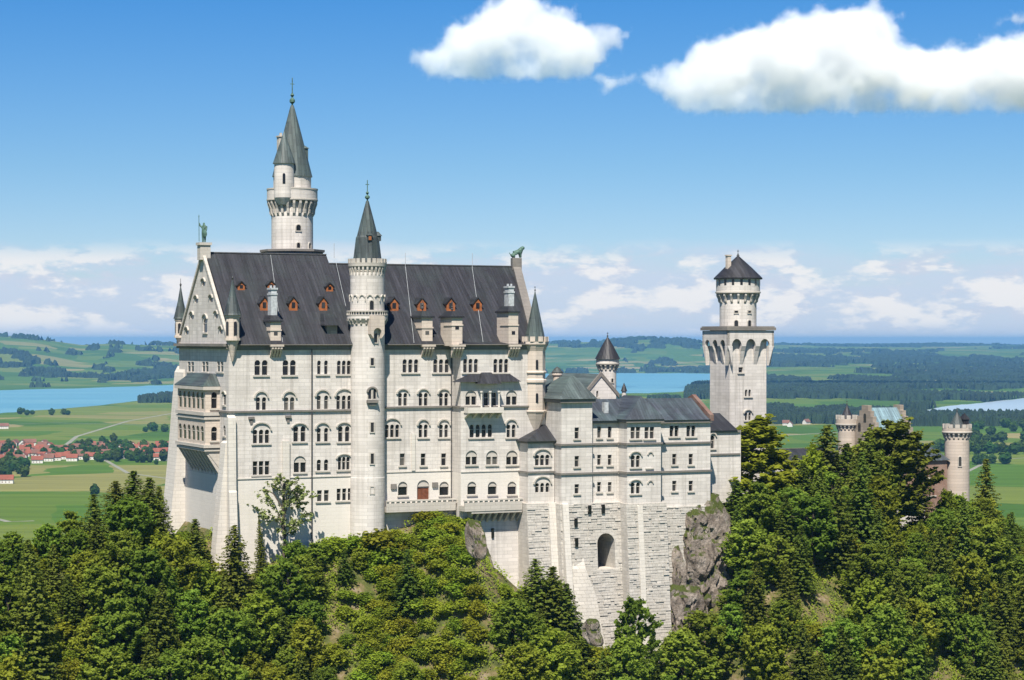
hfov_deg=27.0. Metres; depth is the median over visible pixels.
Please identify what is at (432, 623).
bush
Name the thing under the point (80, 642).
broadleaf tree
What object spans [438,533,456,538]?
bush
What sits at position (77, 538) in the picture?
broadleaf tree
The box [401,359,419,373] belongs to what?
window
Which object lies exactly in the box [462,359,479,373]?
window
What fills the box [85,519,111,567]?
spruce tree
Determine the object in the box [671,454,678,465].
window
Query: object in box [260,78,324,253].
tall tower
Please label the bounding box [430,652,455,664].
bush
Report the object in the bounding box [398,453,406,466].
window
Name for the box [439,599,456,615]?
bush
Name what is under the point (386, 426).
window
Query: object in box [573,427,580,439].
window
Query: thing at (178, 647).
bush
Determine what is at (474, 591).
bush
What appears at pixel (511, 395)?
window
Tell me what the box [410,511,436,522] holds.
bush
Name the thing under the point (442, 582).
bush
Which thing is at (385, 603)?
bush
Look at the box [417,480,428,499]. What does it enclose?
door
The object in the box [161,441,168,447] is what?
meadow tree
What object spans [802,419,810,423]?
village house
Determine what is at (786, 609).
broadleaf tree
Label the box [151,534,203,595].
broadleaf tree
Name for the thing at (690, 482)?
window
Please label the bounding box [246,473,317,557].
slender tree
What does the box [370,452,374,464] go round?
window
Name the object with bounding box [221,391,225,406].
window
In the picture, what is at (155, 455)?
village house
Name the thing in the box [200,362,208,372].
window
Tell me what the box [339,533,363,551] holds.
bush
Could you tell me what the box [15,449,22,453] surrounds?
meadow tree
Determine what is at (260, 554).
spruce tree
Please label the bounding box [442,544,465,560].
bush
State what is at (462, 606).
bush
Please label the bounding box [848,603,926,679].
broadleaf tree
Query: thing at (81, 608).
bush
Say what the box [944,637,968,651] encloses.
bush
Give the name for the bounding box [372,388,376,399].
window
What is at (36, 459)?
village house
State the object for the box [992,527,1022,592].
spruce tree
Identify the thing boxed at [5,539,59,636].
spruce tree
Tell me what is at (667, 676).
broadleaf tree
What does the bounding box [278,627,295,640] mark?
bush
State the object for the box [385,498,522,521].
terrace
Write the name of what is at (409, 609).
bush
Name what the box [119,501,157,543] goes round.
broadleaf tree
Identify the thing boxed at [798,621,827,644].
bush
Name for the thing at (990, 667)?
spruce tree
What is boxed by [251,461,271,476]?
window
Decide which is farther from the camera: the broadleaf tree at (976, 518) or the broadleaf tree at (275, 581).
the broadleaf tree at (976, 518)
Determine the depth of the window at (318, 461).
357.05 m
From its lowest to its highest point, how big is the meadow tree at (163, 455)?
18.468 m
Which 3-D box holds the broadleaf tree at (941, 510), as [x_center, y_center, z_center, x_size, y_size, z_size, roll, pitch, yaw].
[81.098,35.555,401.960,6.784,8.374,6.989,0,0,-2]
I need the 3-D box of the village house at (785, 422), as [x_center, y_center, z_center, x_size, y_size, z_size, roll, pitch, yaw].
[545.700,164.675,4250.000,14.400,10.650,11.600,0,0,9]
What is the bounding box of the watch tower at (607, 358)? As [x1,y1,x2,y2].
[595,332,619,388]
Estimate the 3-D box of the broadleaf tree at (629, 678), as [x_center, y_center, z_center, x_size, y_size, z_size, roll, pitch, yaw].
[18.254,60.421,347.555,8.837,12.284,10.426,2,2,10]
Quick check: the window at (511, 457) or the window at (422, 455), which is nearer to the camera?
the window at (422, 455)
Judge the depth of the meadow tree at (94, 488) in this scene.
2320.07 m
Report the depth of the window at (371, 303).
357.23 m
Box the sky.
[0,0,1023,344]
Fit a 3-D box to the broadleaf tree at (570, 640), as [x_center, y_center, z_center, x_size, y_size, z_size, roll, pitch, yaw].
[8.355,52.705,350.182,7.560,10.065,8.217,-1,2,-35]
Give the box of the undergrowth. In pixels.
[7,511,1023,679]
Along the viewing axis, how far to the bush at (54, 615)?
326.45 m
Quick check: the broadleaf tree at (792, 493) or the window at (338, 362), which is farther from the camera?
the broadleaf tree at (792, 493)
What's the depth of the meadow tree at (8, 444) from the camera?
3209.40 m
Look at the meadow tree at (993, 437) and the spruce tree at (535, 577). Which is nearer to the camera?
the spruce tree at (535, 577)
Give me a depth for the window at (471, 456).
364.63 m
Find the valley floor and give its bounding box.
[0,336,1023,543]
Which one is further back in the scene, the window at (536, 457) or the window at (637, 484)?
the window at (637, 484)
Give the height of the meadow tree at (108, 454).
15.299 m
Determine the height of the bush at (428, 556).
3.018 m
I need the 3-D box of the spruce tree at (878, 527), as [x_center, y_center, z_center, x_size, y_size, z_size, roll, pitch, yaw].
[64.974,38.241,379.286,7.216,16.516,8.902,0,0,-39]
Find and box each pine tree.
[839,414,946,516]
[842,427,918,500]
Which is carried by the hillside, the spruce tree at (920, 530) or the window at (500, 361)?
the spruce tree at (920, 530)
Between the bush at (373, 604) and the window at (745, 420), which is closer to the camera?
the bush at (373, 604)
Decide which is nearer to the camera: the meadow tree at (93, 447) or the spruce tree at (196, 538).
the spruce tree at (196, 538)
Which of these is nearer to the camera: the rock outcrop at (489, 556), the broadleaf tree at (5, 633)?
the broadleaf tree at (5, 633)
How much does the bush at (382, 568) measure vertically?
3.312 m
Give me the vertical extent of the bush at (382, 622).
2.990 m
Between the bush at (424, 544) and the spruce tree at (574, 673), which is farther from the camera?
the bush at (424, 544)
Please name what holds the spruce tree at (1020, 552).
on the hillside
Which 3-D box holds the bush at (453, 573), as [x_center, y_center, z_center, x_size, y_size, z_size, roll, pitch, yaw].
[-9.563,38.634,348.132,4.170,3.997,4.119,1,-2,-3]
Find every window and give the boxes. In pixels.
[174,373,219,473]
[186,362,193,372]
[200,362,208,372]
[201,314,207,333]
[215,362,223,372]
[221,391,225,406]
[251,422,271,444]
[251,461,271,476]
[253,360,269,376]
[254,390,268,410]
[281,360,297,376]
[282,390,296,409]
[291,423,308,442]
[293,456,307,473]
[295,224,301,231]
[295,488,306,501]
[296,242,300,248]
[315,389,330,409]
[315,422,330,442]
[315,460,329,472]
[315,490,330,502]
[316,361,329,375]
[334,388,350,408]
[335,361,350,375]
[335,488,350,501]
[336,422,350,442]
[336,454,350,471]
[367,389,371,399]
[369,300,374,309]
[370,357,374,365]
[370,422,374,432]
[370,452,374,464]
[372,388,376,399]
[373,332,377,343]
[385,418,401,438]
[396,388,409,406]
[397,482,408,496]
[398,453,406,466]
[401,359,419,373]
[417,388,430,405]
[417,419,430,438]
[419,453,427,466]
[432,359,450,373]
[437,388,450,405]
[437,419,450,438]
[438,482,449,496]
[440,453,447,466]
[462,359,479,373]
[465,390,477,405]
[465,451,478,465]
[466,482,477,495]
[468,424,493,438]
[484,393,487,405]
[485,451,498,465]
[487,482,497,495]
[492,359,509,373]
[492,393,495,405]
[505,390,518,405]
[505,419,517,438]
[505,451,518,465]
[507,482,517,495]
[533,448,551,466]
[533,476,551,491]
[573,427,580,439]
[573,456,580,468]
[573,484,580,494]
[596,427,602,438]
[596,455,602,466]
[596,482,602,493]
[606,427,613,438]
[606,455,613,466]
[606,482,613,493]
[629,427,641,439]
[629,451,642,468]
[629,479,642,494]
[643,427,655,439]
[668,426,680,437]
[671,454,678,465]
[671,481,678,492]
[685,426,697,437]
[687,454,694,465]
[687,481,694,492]
[710,432,716,449]
[743,409,752,421]
[744,390,752,397]
[958,456,961,466]
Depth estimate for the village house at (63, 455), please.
3037.51 m
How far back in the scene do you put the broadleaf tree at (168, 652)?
323.81 m
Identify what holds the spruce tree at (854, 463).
on the hillside
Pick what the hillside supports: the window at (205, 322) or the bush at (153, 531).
the bush at (153, 531)
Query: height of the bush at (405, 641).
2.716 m
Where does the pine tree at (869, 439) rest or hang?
on the hillside
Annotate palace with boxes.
[164,242,548,586]
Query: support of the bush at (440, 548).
on the hillside
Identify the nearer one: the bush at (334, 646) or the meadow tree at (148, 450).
the bush at (334, 646)
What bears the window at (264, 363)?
in the palace
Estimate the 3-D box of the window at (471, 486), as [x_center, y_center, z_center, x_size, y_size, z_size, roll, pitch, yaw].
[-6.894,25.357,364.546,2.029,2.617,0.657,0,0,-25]
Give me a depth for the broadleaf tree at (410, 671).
332.49 m
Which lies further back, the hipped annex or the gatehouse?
the gatehouse
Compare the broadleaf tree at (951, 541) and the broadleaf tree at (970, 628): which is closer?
the broadleaf tree at (970, 628)
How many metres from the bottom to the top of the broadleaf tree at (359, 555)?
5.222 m
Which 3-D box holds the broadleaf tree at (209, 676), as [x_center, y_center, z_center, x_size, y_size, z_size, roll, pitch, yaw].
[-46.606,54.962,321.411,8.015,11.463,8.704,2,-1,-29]
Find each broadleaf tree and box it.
[0,530,32,568]
[0,551,16,583]
[0,564,18,609]
[0,583,29,635]
[0,601,11,631]
[0,601,16,657]
[0,633,37,672]
[0,650,34,679]
[31,522,65,563]
[55,509,87,554]
[56,528,89,570]
[62,549,107,604]
[67,613,106,663]
[74,562,121,617]
[75,646,134,679]
[89,597,148,660]
[91,494,151,549]
[94,528,142,596]
[110,545,185,637]
[112,664,142,679]
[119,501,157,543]
[139,652,197,679]
[149,581,185,621]
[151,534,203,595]
[156,648,180,679]
[160,552,196,580]
[169,588,211,643]
[172,635,228,679]
[183,556,222,609]
[191,669,225,679]
[192,598,218,633]
[193,648,228,670]
[199,607,263,664]
[213,660,254,679]
[217,591,237,611]
[220,606,266,668]
[234,591,291,660]
[234,649,269,679]
[253,564,287,597]
[258,660,299,679]
[263,559,313,621]
[270,646,305,679]
[275,539,310,582]
[283,553,324,602]
[285,616,329,676]
[290,600,331,631]
[306,541,328,568]
[308,664,339,679]
[349,546,369,570]
[388,659,429,679]
[487,598,546,651]
[494,640,553,679]
[526,620,582,679]
[541,576,574,609]
[548,636,566,666]
[553,610,582,636]
[563,631,583,675]
[572,664,593,679]
[604,634,654,679]
[607,593,663,678]
[613,676,640,679]
[649,629,721,679]
[659,673,681,679]
[664,608,739,679]
[712,602,748,656]
[715,589,737,611]
[716,518,769,574]
[720,569,770,614]
[736,480,781,536]
[738,618,790,679]
[755,533,798,588]
[757,493,783,532]
[761,598,802,649]
[769,486,816,537]
[770,483,805,515]
[770,671,795,679]
[782,492,840,567]
[811,470,853,526]
[811,614,865,678]
[829,542,908,605]
[842,578,893,638]
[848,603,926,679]
[851,472,905,534]
[857,637,909,679]
[866,449,905,519]
[867,524,909,561]
[888,562,931,614]
[895,555,928,587]
[897,597,942,660]
[900,531,931,567]
[910,583,957,648]
[924,571,961,626]
[925,507,957,529]
[925,509,957,553]
[930,488,959,519]
[943,523,960,554]
[945,550,995,618]
[945,612,1001,676]
[946,525,983,565]
[949,492,972,517]
[953,505,986,528]
[958,522,1017,589]
[963,582,1000,621]
[968,496,1005,531]
[974,514,1002,562]
[987,497,1001,517]
[997,568,1022,611]
[1012,553,1023,581]
[1016,525,1023,538]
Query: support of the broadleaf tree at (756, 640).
on the hillside
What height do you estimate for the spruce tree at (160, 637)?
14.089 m
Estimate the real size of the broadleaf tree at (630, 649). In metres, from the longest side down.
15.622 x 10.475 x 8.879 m
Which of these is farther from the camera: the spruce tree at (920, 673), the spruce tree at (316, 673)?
the spruce tree at (920, 673)
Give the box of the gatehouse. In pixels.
[855,405,912,455]
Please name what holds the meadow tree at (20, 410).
on the valley floor
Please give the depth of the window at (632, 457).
368.66 m
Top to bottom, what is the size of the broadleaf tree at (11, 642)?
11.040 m
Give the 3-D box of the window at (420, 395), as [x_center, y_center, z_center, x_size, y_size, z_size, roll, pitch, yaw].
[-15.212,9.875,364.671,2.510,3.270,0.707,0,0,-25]
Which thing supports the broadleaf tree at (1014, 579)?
on the hillside
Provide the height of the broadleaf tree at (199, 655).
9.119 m
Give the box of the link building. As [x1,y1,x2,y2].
[710,413,740,502]
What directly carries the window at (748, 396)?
in the square tower at (737, 339)
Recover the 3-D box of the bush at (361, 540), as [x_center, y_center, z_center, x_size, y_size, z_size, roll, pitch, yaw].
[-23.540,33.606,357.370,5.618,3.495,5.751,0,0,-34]
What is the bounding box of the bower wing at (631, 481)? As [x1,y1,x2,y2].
[544,376,713,674]
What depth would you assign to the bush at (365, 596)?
348.36 m
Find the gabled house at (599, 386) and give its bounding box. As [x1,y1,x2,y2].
[545,372,618,398]
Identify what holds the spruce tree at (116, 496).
on the hillside
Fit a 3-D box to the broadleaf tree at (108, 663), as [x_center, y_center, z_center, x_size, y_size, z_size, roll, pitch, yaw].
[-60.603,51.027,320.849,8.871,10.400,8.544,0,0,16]
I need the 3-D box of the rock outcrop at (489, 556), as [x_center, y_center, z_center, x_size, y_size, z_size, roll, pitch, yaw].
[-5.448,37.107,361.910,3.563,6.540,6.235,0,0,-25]
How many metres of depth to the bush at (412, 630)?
345.38 m
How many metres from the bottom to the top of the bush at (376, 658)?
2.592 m
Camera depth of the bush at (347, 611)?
345.83 m
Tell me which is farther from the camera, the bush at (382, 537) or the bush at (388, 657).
the bush at (382, 537)
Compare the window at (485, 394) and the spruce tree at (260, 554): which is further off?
the window at (485, 394)
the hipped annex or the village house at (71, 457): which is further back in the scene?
the village house at (71, 457)
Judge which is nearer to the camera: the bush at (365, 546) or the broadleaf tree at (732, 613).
the bush at (365, 546)
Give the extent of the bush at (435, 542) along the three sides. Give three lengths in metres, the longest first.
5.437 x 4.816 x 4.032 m
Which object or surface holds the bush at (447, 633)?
on the hillside
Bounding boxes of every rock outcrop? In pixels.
[465,519,486,559]
[484,548,493,570]
[582,618,603,646]
[670,584,707,678]
[671,545,686,585]
[683,493,735,609]
[685,505,713,580]
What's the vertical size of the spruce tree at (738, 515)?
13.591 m
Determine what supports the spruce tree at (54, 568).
on the hillside
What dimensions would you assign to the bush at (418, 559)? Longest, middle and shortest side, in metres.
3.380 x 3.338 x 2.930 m
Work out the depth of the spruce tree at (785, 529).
376.60 m
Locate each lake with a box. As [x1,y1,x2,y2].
[0,373,709,412]
[929,398,1023,410]
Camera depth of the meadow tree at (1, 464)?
2671.54 m
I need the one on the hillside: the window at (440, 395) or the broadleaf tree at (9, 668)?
the broadleaf tree at (9, 668)
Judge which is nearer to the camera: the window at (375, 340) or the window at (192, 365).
the window at (375, 340)
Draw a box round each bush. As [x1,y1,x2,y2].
[16,553,49,577]
[22,632,68,654]
[26,584,61,602]
[33,537,46,555]
[39,610,63,624]
[40,618,74,639]
[41,598,57,612]
[42,628,68,661]
[56,656,83,679]
[58,647,82,663]
[61,600,84,616]
[72,661,91,679]
[78,531,103,553]
[88,661,114,675]
[124,637,158,660]
[141,527,169,550]
[143,526,168,544]
[146,629,176,646]
[160,640,186,655]
[165,526,205,544]
[167,618,187,635]
[175,535,208,558]
[175,544,221,591]
[245,579,264,593]
[253,632,277,653]
[256,658,277,678]
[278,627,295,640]
[307,539,336,560]
[318,535,349,555]
[323,642,342,654]
[324,645,351,668]
[332,604,357,620]
[334,589,360,602]
[335,633,358,647]
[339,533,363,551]
[347,668,378,679]
[348,615,380,633]
[353,526,405,555]
[354,626,387,641]
[355,543,371,551]
[356,592,377,604]
[356,641,374,659]
[356,659,382,674]
[358,634,382,646]
[360,533,379,549]
[360,566,382,581]
[361,599,381,611]
[363,640,385,652]
[363,651,385,664]
[364,556,382,567]
[367,613,386,626]
[368,547,396,565]
[370,606,386,619]
[371,562,393,578]
[372,545,404,563]
[372,578,394,593]
[373,670,393,679]
[377,633,395,646]
[378,574,396,584]
[378,588,398,599]
[378,598,396,609]
[378,651,396,665]
[380,662,403,675]
[381,606,401,620]
[382,620,403,635]
[383,561,403,579]
[384,637,405,655]
[385,536,405,547]
[387,527,404,536]
[390,597,404,607]
[391,652,408,665]
[394,545,409,557]
[394,616,416,627]
[396,635,420,650]
[397,533,413,546]
[401,596,427,617]
[401,598,422,615]
[402,622,420,637]
[405,548,416,561]
[406,533,421,548]
[406,643,421,658]
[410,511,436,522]
[410,637,428,650]
[411,573,432,591]
[412,550,424,565]
[412,567,424,576]
[412,648,432,662]
[413,517,427,525]
[413,522,427,534]
[414,619,426,632]
[416,526,439,540]
[417,540,433,550]
[420,668,439,679]
[421,550,441,563]
[421,633,448,653]
[422,576,439,595]
[422,595,442,612]
[423,516,448,527]
[423,618,438,631]
[425,558,437,572]
[426,536,450,551]
[428,509,446,517]
[428,556,452,573]
[429,520,442,529]
[430,543,449,558]
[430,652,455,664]
[430,657,458,674]
[433,528,449,536]
[433,602,448,618]
[436,520,462,534]
[437,576,458,589]
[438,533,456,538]
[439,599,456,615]
[439,624,454,640]
[441,565,463,583]
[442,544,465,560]
[442,547,455,559]
[442,581,467,599]
[442,616,464,634]
[443,643,461,655]
[443,661,464,677]
[444,534,459,545]
[448,514,463,523]
[448,637,470,652]
[450,672,485,679]
[451,597,471,614]
[452,656,474,669]
[454,538,465,547]
[454,551,475,565]
[455,566,480,582]
[458,517,480,526]
[458,544,466,552]
[458,644,488,661]
[459,616,478,629]
[462,582,487,597]
[463,623,489,644]
[467,598,487,619]
[483,675,500,679]
[485,629,501,644]
[490,602,502,612]
[497,584,513,600]
[501,583,514,592]
[506,631,514,641]
[508,590,525,600]
[515,585,532,605]
[580,646,610,678]
[602,643,610,657]
[763,613,801,629]
[766,530,778,544]
[788,624,810,646]
[791,653,817,663]
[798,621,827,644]
[806,654,830,675]
[842,538,862,555]
[896,528,922,547]
[906,522,927,535]
[922,525,935,541]
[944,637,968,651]
[956,650,975,660]
[996,614,1021,631]
[1011,644,1023,662]
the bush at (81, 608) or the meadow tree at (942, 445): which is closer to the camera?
the bush at (81, 608)
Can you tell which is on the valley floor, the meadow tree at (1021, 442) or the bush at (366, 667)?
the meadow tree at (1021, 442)
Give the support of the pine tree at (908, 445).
on the hillside
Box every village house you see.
[0,423,8,428]
[0,475,13,483]
[14,454,25,457]
[23,439,36,445]
[31,449,39,455]
[31,456,42,462]
[43,454,54,460]
[49,453,60,460]
[56,452,67,458]
[66,454,78,460]
[77,452,85,459]
[86,452,95,459]
[91,443,104,446]
[153,453,158,459]
[782,420,789,424]
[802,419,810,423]
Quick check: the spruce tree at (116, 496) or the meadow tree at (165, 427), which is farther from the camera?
the meadow tree at (165, 427)
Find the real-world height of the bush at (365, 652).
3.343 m
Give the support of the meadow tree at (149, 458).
on the valley floor
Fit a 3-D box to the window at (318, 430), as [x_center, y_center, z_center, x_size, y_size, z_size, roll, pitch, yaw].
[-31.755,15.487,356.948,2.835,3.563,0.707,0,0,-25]
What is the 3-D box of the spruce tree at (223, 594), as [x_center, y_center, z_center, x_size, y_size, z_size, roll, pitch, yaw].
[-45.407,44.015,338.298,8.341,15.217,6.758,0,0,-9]
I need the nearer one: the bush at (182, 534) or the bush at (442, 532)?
the bush at (182, 534)
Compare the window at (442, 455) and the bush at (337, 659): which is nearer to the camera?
the bush at (337, 659)
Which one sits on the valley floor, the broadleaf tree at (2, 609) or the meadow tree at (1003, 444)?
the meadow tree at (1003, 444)
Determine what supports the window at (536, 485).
in the hipped annex
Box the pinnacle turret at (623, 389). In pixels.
[621,384,626,395]
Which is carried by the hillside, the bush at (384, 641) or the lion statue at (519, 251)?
the bush at (384, 641)
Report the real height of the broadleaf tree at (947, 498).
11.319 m
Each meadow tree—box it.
[0,445,7,453]
[0,457,7,463]
[0,462,5,474]
[2,464,9,474]
[4,441,12,448]
[6,469,11,474]
[9,463,15,470]
[10,456,18,464]
[14,463,21,473]
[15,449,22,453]
[17,407,23,413]
[18,463,29,476]
[21,458,30,466]
[40,447,47,451]
[57,447,65,451]
[68,445,75,450]
[82,453,89,461]
[85,438,92,444]
[89,445,96,451]
[90,483,99,494]
[93,452,101,461]
[98,454,104,461]
[104,450,112,460]
[108,444,115,449]
[109,433,117,440]
[112,451,121,460]
[116,447,123,457]
[126,449,133,460]
[127,443,134,449]
[128,451,135,460]
[134,448,141,455]
[139,452,146,462]
[144,447,153,453]
[147,454,152,462]
[149,423,158,430]
[159,449,167,460]
[161,424,168,431]
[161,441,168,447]
[929,441,939,449]
[936,438,943,450]
[940,440,944,451]
[969,440,975,450]
[971,437,977,442]
[971,453,982,464]
[972,443,982,453]
[975,430,982,439]
[976,420,985,428]
[978,439,988,451]
[981,454,988,463]
[982,434,989,439]
[983,441,996,453]
[985,427,992,433]
[988,454,996,462]
[989,432,997,441]
[994,442,1001,452]
[996,431,1007,441]
[998,450,1011,463]
[1000,442,1007,451]
[1003,418,1011,427]
[1008,422,1017,431]
[1008,441,1020,453]
[1017,439,1023,451]
[1019,418,1023,426]
[1019,431,1023,439]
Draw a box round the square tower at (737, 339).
[700,254,775,493]
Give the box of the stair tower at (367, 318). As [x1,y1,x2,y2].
[346,180,387,538]
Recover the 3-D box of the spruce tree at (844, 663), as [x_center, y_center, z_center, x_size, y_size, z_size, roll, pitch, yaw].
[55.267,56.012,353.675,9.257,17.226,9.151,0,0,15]
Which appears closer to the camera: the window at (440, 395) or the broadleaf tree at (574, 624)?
the broadleaf tree at (574, 624)
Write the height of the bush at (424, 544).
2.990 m
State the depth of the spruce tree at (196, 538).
342.71 m
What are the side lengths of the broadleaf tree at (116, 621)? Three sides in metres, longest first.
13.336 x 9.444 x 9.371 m
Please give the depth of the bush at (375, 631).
342.79 m
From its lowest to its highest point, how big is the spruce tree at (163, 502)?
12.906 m
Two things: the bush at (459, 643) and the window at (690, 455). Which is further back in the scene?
the window at (690, 455)
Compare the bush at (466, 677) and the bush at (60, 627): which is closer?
the bush at (60, 627)
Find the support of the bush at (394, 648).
on the hillside
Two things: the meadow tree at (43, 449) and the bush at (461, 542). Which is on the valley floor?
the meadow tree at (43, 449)
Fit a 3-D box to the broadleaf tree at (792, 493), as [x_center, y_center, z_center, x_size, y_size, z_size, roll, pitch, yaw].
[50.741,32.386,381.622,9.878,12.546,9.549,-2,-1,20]
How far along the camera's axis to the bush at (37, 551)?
337.48 m
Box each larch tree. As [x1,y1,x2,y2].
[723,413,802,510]
[794,442,831,496]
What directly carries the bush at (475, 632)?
on the hillside
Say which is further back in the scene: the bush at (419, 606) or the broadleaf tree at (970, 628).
the broadleaf tree at (970, 628)
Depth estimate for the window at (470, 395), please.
364.63 m
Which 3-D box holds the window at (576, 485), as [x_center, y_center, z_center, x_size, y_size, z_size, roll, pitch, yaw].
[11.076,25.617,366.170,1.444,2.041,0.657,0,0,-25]
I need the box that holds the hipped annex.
[516,423,558,588]
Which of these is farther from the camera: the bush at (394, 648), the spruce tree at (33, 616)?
the bush at (394, 648)
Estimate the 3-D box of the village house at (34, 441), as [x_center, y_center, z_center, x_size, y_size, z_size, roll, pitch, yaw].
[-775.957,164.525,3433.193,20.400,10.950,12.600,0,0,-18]
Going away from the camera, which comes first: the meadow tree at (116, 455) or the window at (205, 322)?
the window at (205, 322)
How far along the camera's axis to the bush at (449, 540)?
353.24 m
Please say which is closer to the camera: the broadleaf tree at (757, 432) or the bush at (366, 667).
the bush at (366, 667)
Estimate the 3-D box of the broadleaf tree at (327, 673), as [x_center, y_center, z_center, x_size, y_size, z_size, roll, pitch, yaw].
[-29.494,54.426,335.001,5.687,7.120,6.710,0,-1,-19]
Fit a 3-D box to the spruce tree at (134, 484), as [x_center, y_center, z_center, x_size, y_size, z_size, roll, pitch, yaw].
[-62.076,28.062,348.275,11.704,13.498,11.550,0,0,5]
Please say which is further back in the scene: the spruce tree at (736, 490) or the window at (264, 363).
the spruce tree at (736, 490)
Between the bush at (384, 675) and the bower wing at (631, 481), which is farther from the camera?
the bower wing at (631, 481)
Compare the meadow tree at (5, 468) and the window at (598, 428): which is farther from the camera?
the meadow tree at (5, 468)
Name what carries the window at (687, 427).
in the bower wing at (631, 481)
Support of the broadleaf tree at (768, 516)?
on the hillside
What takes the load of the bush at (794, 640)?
on the hillside
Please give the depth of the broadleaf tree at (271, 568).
345.34 m
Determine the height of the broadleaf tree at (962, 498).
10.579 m
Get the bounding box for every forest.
[0,332,1023,373]
[0,361,1023,425]
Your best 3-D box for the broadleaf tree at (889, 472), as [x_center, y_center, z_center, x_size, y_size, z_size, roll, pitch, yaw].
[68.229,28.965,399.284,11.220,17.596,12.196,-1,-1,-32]
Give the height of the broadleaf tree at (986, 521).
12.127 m
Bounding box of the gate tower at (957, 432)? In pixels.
[942,408,971,505]
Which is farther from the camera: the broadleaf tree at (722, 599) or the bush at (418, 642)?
the broadleaf tree at (722, 599)
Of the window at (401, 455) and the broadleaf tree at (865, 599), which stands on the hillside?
the broadleaf tree at (865, 599)
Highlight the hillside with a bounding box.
[6,521,1023,679]
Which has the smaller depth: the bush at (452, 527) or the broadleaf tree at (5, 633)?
the broadleaf tree at (5, 633)
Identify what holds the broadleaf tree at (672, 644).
on the hillside
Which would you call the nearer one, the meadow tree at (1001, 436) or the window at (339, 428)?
the window at (339, 428)
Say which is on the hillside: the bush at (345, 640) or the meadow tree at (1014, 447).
the bush at (345, 640)
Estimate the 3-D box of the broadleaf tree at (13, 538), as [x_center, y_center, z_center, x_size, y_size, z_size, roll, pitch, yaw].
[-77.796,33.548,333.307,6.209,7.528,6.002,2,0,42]
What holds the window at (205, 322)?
in the palace
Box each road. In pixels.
[64,413,170,444]
[104,460,165,478]
[970,458,1017,470]
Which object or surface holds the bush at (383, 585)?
on the hillside
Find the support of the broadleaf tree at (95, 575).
on the hillside
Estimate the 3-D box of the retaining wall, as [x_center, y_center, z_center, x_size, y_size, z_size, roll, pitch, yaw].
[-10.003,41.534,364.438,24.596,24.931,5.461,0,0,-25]
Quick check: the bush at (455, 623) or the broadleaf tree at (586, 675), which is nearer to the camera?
the bush at (455, 623)
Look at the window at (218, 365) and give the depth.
354.10 m
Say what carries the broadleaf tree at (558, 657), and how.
on the hillside
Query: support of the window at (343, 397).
in the palace
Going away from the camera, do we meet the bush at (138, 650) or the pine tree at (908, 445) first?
the bush at (138, 650)
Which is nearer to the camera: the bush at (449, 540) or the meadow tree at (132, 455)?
the bush at (449, 540)
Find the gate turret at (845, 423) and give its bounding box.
[835,401,857,454]
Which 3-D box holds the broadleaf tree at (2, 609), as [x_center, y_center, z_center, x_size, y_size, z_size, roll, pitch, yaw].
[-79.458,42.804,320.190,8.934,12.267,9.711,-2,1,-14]
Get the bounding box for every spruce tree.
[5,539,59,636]
[7,554,71,679]
[13,554,24,588]
[36,544,71,609]
[54,574,82,633]
[78,494,110,548]
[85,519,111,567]
[88,481,126,537]
[108,471,156,531]
[131,477,179,544]
[135,634,166,679]
[136,583,182,664]
[153,486,177,533]
[185,519,219,593]
[212,569,241,640]
[213,525,263,610]
[251,518,266,574]
[266,607,295,664]
[292,655,312,679]
[309,559,335,600]
[311,668,321,679]
[333,548,358,583]
[385,549,423,616]
[517,558,559,629]
[517,591,527,629]
[532,566,583,649]
[533,608,548,631]
[550,583,602,673]
[562,656,581,679]
[594,651,611,679]
[643,644,661,679]
[645,671,653,679]
[722,480,756,531]
[724,505,752,574]
[730,561,777,656]
[768,561,810,618]
[772,494,798,560]
[785,621,816,679]
[788,525,822,597]
[791,455,799,476]
[793,463,814,495]
[807,468,832,543]
[810,652,834,679]
[811,425,850,492]
[815,478,863,568]
[826,626,862,679]
[834,443,857,490]
[842,443,908,527]
[842,452,877,549]
[844,454,871,528]
[852,438,864,462]
[864,509,895,584]
[868,570,928,675]
[894,578,910,615]
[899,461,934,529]
[902,622,935,679]
[915,520,930,551]
[925,530,969,619]
[927,526,948,573]
[927,527,933,546]
[946,501,978,590]
[961,656,979,679]
[973,459,1003,516]
[975,592,1002,673]
[976,633,1008,679]
[989,572,1023,658]
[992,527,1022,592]
[996,631,1019,679]
[1006,512,1023,553]
[1010,569,1023,655]
[1018,536,1023,571]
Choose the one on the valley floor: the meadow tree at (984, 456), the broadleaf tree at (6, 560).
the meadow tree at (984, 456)
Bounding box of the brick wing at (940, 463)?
[904,447,949,514]
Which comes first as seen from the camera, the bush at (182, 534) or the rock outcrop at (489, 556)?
the bush at (182, 534)
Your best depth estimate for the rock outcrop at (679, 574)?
373.43 m
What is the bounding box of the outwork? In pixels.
[897,493,927,529]
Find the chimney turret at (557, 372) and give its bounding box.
[552,367,562,380]
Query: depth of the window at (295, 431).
355.40 m
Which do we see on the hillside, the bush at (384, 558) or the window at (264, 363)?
the bush at (384, 558)
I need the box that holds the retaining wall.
[385,510,518,587]
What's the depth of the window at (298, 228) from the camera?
377.49 m
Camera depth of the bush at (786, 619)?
361.75 m
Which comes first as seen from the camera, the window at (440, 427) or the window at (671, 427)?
the window at (440, 427)
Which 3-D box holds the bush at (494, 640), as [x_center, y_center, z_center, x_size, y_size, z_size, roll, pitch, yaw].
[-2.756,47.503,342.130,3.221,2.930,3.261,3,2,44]
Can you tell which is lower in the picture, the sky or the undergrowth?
the undergrowth
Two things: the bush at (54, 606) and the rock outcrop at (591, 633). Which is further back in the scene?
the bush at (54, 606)
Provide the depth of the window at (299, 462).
355.49 m
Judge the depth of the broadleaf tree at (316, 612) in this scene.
340.56 m
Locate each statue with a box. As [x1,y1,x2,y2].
[198,216,206,241]
[509,246,524,257]

